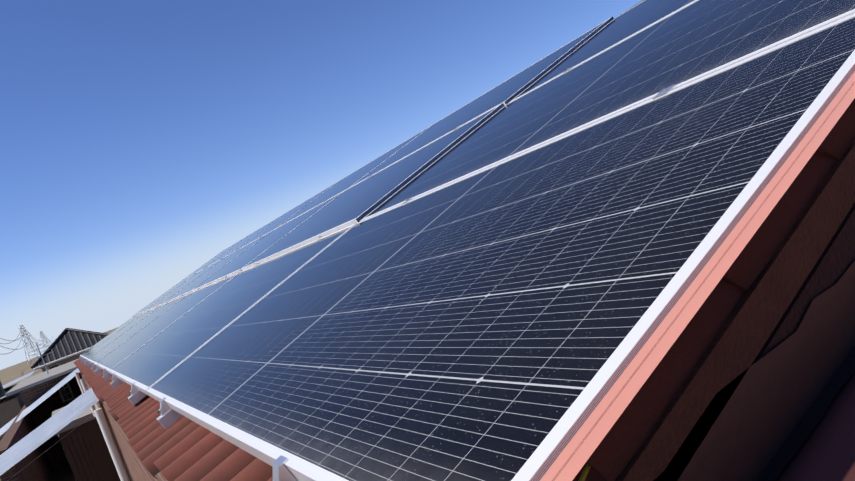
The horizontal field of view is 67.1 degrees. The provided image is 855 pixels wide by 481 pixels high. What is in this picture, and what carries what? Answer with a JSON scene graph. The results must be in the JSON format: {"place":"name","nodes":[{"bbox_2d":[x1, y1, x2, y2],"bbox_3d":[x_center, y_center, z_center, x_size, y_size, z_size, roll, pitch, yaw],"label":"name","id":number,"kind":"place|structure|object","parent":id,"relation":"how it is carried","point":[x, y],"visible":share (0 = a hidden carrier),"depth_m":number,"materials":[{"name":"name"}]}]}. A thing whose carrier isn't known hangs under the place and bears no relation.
{"place":"outdoors","nodes":[
{"label":"outdoors","id":0,"kind":"place"},
{"bbox_2d":[0,327,117,480],"bbox_3d":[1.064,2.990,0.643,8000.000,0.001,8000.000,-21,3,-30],"label":"ground","id":1,"kind":"structure","parent":0,"point":[13,372],"depth_m":175.04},
{"bbox_2d":[0,384,24,439],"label":"beige outbuildings","id":2,"kind":"structure","parent":1,"relation":"on","point":[11,406],"depth_m":25.95,"materials":[{"name":"paint"}]},
{"bbox_2d":[0,381,7,401],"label":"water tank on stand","id":3,"kind":"object","parent":2,"relation":"on","point":[2,392],"visible":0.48,"depth_m":27.28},
{"bbox_2d":[0,370,35,399],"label":"corrugated outbuilding roofs","id":4,"kind":"object","parent":2,"relation":"on","point":[17,380],"visible":0.71,"depth_m":32.32,"materials":[{"name":"silver metal"}]},
{"bbox_2d":[0,405,53,480],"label":"yard wall","id":5,"kind":"structure","parent":1,"relation":"on","point":[39,468],"depth_m":13.79,"materials":[{"name":"brick"}]},
{"bbox_2d":[19,325,39,364],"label":"pylon","id":6,"kind":"object","parent":1,"relation":"on","point":[21,327],"visible":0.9,"depth_m":353.63,"materials":[{"name":"silver metal"}]},
{"bbox_2d":[0,329,54,353],"bbox_3d":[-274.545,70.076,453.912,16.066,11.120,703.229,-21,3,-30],"label":"power lines","id":7,"kind":"object","parent":6,"relation":"attached to","point":[25,342],"visible":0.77,"depth_m":350.51,"materials":[{"name":"silver metal"}]},
{"bbox_2d":[40,331,49,350],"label":"pylon","id":8,"kind":"object","parent":1,"relation":"on","point":[43,338],"visible":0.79,"depth_m":553.64,"materials":[{"name":"silver metal"}]},
{"bbox_2d":[20,372,82,471],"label":"neighbour walls","id":9,"kind":"structure","parent":1,"relation":"on","point":[56,456],"depth_m":18.08,"materials":[{"name":"brown brick"}]},
{"bbox_2d":[29,343,51,373],"bbox_3d":[-11.163,3.358,20.542,3.197,1.070,0.459,-20,2,9],"label":"tv antenna","id":10,"kind":"object","parent":9,"relation":"on","point":[41,355],"visible":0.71,"depth_m":20.74,"materials":[{"name":"silver metal"}]},
{"bbox_2d":[5,358,79,396],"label":"roof","id":11,"kind":"structure","parent":9,"relation":"on","point":[42,377],"depth_m":19.17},
{"bbox_2d":[58,382,73,402],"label":"neighbour windows","id":12,"kind":"structure","parent":9,"relation":"in","point":[66,393],"depth_m":18.35,"materials":[{"name":"black glass"}]},
{"bbox_2d":[9,413,94,479],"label":"lean-to frame","id":13,"kind":"object","parent":1,"relation":"on","point":[50,447],"visible":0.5,"depth_m":5.96,"materials":[{"name":"white paint"}]},
{"bbox_2d":[0,388,98,475],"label":"lean-to sheets","id":14,"kind":"object","parent":13,"relation":"on","point":[18,451],"depth_m":6.41,"materials":[{"name":"white metal"}]},
{"bbox_2d":[52,403,120,480],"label":"brown entrance box","id":15,"kind":"object","parent":1,"relation":"on","point":[86,451],"visible":0.56,"depth_m":8.80,"materials":[{"name":"wood"}]},
{"bbox_2d":[82,375,166,480],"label":"wall","id":16,"kind":"structure","parent":1,"relation":"on","point":[135,469],"depth_m":4.82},
{"bbox_2d":[74,372,95,416],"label":"wall pipes","id":17,"kind":"object","parent":16,"relation":"attached to","point":[82,385],"depth_m":8.38,"materials":[{"name":"white metal"}]},
{"bbox_2d":[94,408,129,480],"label":"down pipe","id":18,"kind":"object","parent":16,"relation":"attached to","point":[111,444],"visible":1,"depth_m":5.88,"materials":[{"name":"white paint"}]},
{"bbox_2d":[73,98,854,480],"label":"roof tiles","id":19,"kind":"object","parent":16,"relation":"on","point":[183,448],"visible":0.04,"depth_m":0.92,"materials":[{"name":"red tile"}]},
{"bbox_2d":[79,358,182,428],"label":"mounting rails","id":20,"kind":"object","parent":19,"relation":"on","point":[168,419],"visible":0.1,"depth_m":2.89,"materials":[{"name":"white metal"}]},
{"bbox_2d":[81,313,142,356],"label":"solar panel","id":21,"kind":"object","parent":20,"relation":"on","point":[108,336],"visible":0.58,"depth_m":11.55,"materials":[{"name":"blue"}]},
{"bbox_2d":[84,306,159,360],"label":"solar panel","id":22,"kind":"object","parent":20,"relation":"on","point":[116,335],"visible":0.54,"depth_m":9.54,"materials":[{"name":"blue"}]},
{"bbox_2d":[88,293,189,364],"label":"solar panel","id":23,"kind":"object","parent":20,"relation":"on","point":[126,335],"visible":0.62,"depth_m":7.52,"materials":[{"name":"blue"}]},
{"bbox_2d":[132,273,195,316],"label":"solar panel","id":24,"kind":"object","parent":20,"relation":"on","point":[159,298],"visible":0.56,"depth_m":12.12,"materials":[{"name":"blue"}]},
{"bbox_2d":[95,272,239,373],"bbox_3d":[-2.371,0.749,5.714,1.134,0.035,2.278,-41,12,-28],"label":"solar panel","id":25,"kind":"object","parent":20,"relation":"on","point":[143,336],"visible":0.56,"depth_m":5.46,"materials":[{"name":"blue"}]},
{"bbox_2d":[144,257,224,311],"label":"solar panel","id":26,"kind":"object","parent":20,"relation":"on","point":[178,288],"visible":0.46,"depth_m":10.10,"materials":[{"name":"blue"}]},
{"bbox_2d":[180,236,246,281],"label":"solar panel","id":27,"kind":"object","parent":20,"relation":"on","point":[212,259],"visible":0.4,"depth_m":12.68,"materials":[{"name":"blue"}]},
{"bbox_2d":[162,232,269,303],"bbox_3d":[-2.745,0.398,8.245,1.134,0.035,2.278,-41,12,-28],"label":"solar panel","id":28,"kind":"object","parent":20,"relation":"on","point":[196,282],"visible":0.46,"depth_m":8.07,"materials":[{"name":"blue"}]},
{"bbox_2d":[110,223,356,396],"bbox_3d":[-1.254,0.424,3.737,1.134,0.035,2.278,-41,12,-28],"label":"solar panel","id":29,"kind":"object","parent":20,"relation":"on","point":[155,359],"visible":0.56,"depth_m":3.35,"materials":[{"name":"blue"}]},
{"bbox_2d":[203,214,283,268],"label":"solar panel","id":30,"kind":"object","parent":20,"relation":"on","point":[239,244],"visible":0.48,"depth_m":10.66,"materials":[{"name":"blue"}]},
{"bbox_2d":[190,191,343,292],"bbox_3d":[-1.625,0.072,6.263,1.134,0.035,2.278,-41,12,-28],"label":"solar panel","id":31,"kind":"object","parent":20,"relation":"on","point":[237,264],"visible":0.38,"depth_m":6.02,"materials":[{"name":"blue"}]},
{"bbox_2d":[230,180,339,253],"bbox_3d":[-1.984,-0.269,8.785,1.134,0.035,2.278,-41,12,-28],"label":"solar panel","id":32,"kind":"object","parent":20,"relation":"on","point":[279,221],"visible":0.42,"depth_m":8.64,"materials":[{"name":"blue"}]},
{"bbox_2d":[275,125,431,228],"bbox_3d":[-0.864,-0.595,6.803,1.134,0.035,2.278,-41,12,-28],"label":"solar panel","id":33,"kind":"object","parent":20,"relation":"on","point":[345,183],"visible":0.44,"depth_m":6.60,"materials":[{"name":"blue"}]},
{"bbox_2d":[241,103,503,270],"bbox_3d":[-0.505,-0.254,4.280,1.134,0.035,2.278,-41,12,-28],"label":"solar panel","id":34,"kind":"object","parent":20,"relation":"on","point":[356,203],"visible":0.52,"depth_m":3.82,"materials":[{"name":"blue"}]},
{"bbox_2d":[349,16,613,187],"bbox_3d":[0.256,-0.921,4.820,1.134,0.035,2.278,-41,12,-28],"label":"solar panel","id":35,"kind":"object","parent":20,"relation":"on","point":[507,91],"visible":0.65,"depth_m":4.42,"materials":[{"name":"blue"}]},
{"bbox_2d":[146,14,854,480],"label":"solar panel","id":36,"kind":"object","parent":20,"relation":"on","point":[492,322],"visible":0.98,"depth_m":0.99,"materials":[{"name":"black"}]},
{"bbox_2d":[529,63,854,480],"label":"fascia board","id":37,"kind":"object","parent":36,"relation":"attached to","point":[559,448],"depth_m":0.67,"materials":[{"name":"pink paint"},{"name":"metal"}]},
{"bbox_2d":[509,0,695,102],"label":"solar panel","id":38,"kind":"object","parent":20,"relation":"on","point":[641,16],"visible":0.62,"depth_m":3.31,"materials":[{"name":"blue"}]},
{"bbox_2d":[360,0,854,220],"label":"solar panel","id":39,"kind":"object","parent":20,"relation":"on","point":[693,41],"visible":0.79,"depth_m":2.01,"materials":[{"name":"black"}]},
{"bbox_2d":[80,66,675,480],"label":"module clamps","id":40,"kind":"object","parent":19,"relation":"on","point":[281,472],"visible":0.58,"depth_m":1.46,"materials":[{"name":"white metal"}]},
{"bbox_2d":[79,68,665,413],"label":"clamp bolts","id":41,"kind":"object","parent":40,"relation":"attached to","point":[407,199],"visible":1,"depth_m":2.57,"materials":[{"name":"silver metal"}]},
{"bbox_2d":[578,464,590,480],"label":"earth cable","id":42,"kind":"object","parent":19,"relation":"on","point":[583,476],"visible":0.02,"depth_m":0.67,"materials":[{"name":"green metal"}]},
{"bbox_2d":[751,203,854,365],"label":"tile","id":43,"kind":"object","parent":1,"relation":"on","point":[835,261],"depth_m":0.89,"materials":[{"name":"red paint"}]},
{"bbox_2d":[615,139,854,480],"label":"roof beam","id":44,"kind":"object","parent":43,"relation":"attached to","point":[741,337],"depth_m":0.79,"materials":[{"name":"paint"}]},
{"bbox_2d":[40,347,88,371],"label":"neighbour walls","id":45,"kind":"structure","parent":0,"point":[67,360],"depth_m":39.51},
{"bbox_2d":[48,363,59,369],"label":"neighbour windows","id":46,"kind":"structure","parent":45,"relation":"in","point":[54,366],"depth_m":39.12,"materials":[{"name":"black glass"}]},
{"bbox_2d":[35,331,105,366],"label":"neighbour roof","id":47,"kind":"structure","parent":45,"relation":"on","point":[68,342],"depth_m":40.14,"materials":[{"name":"grey metal"}]},
{"bbox_2d":[33,347,90,370],"bbox_3d":[-21.114,8.079,39.639,4.800,2.590,0.500,-21,3,-30],"label":"gutter","id":48,"kind":"object","parent":47,"relation":"attached to","point":[58,360],"visible":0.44,"depth_m":38.94,"materials":[{"name":"white metal"}]},
{"bbox_2d":[31,328,108,368],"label":"house hip caps","id":49,"kind":"object","parent":47,"relation":"on","point":[57,339],"visible":0.83,"depth_m":40.81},
{"bbox_2d":[0,0,642,369],"label":"sky","id":50,"kind":"structure","parent":0,"point":[141,141],"materials":[{"name":"blue"}]},
{"bbox_3d":[-10.191,5.164,16.552,3.164,2.380,3.000,-21,3,-30],"label":"lean-to frame","id":51,"kind":"object","parent":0,"visible":0},
{"bbox_2d":[0,368,79,435],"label":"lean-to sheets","id":52,"kind":"object","parent":51,"relation":"on","point":[42,398],"visible":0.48,"depth_m":16.37,"materials":[{"name":"silver metal"}]},
{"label":"lower building walls","id":53,"kind":"object","parent":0,"visible":0},
{"bbox_2d":[774,372,854,480],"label":"corrugated roof","id":54,"kind":"structure","parent":53,"relation":"on","point":[825,451],"depth_m":0.76,"materials":[{"name":"paint"}]},
{"bbox_2d":[655,261,854,480],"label":"bitumen flashing","id":55,"kind":"object","parent":54,"relation":"attached to","point":[778,403],"depth_m":0.80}
]}

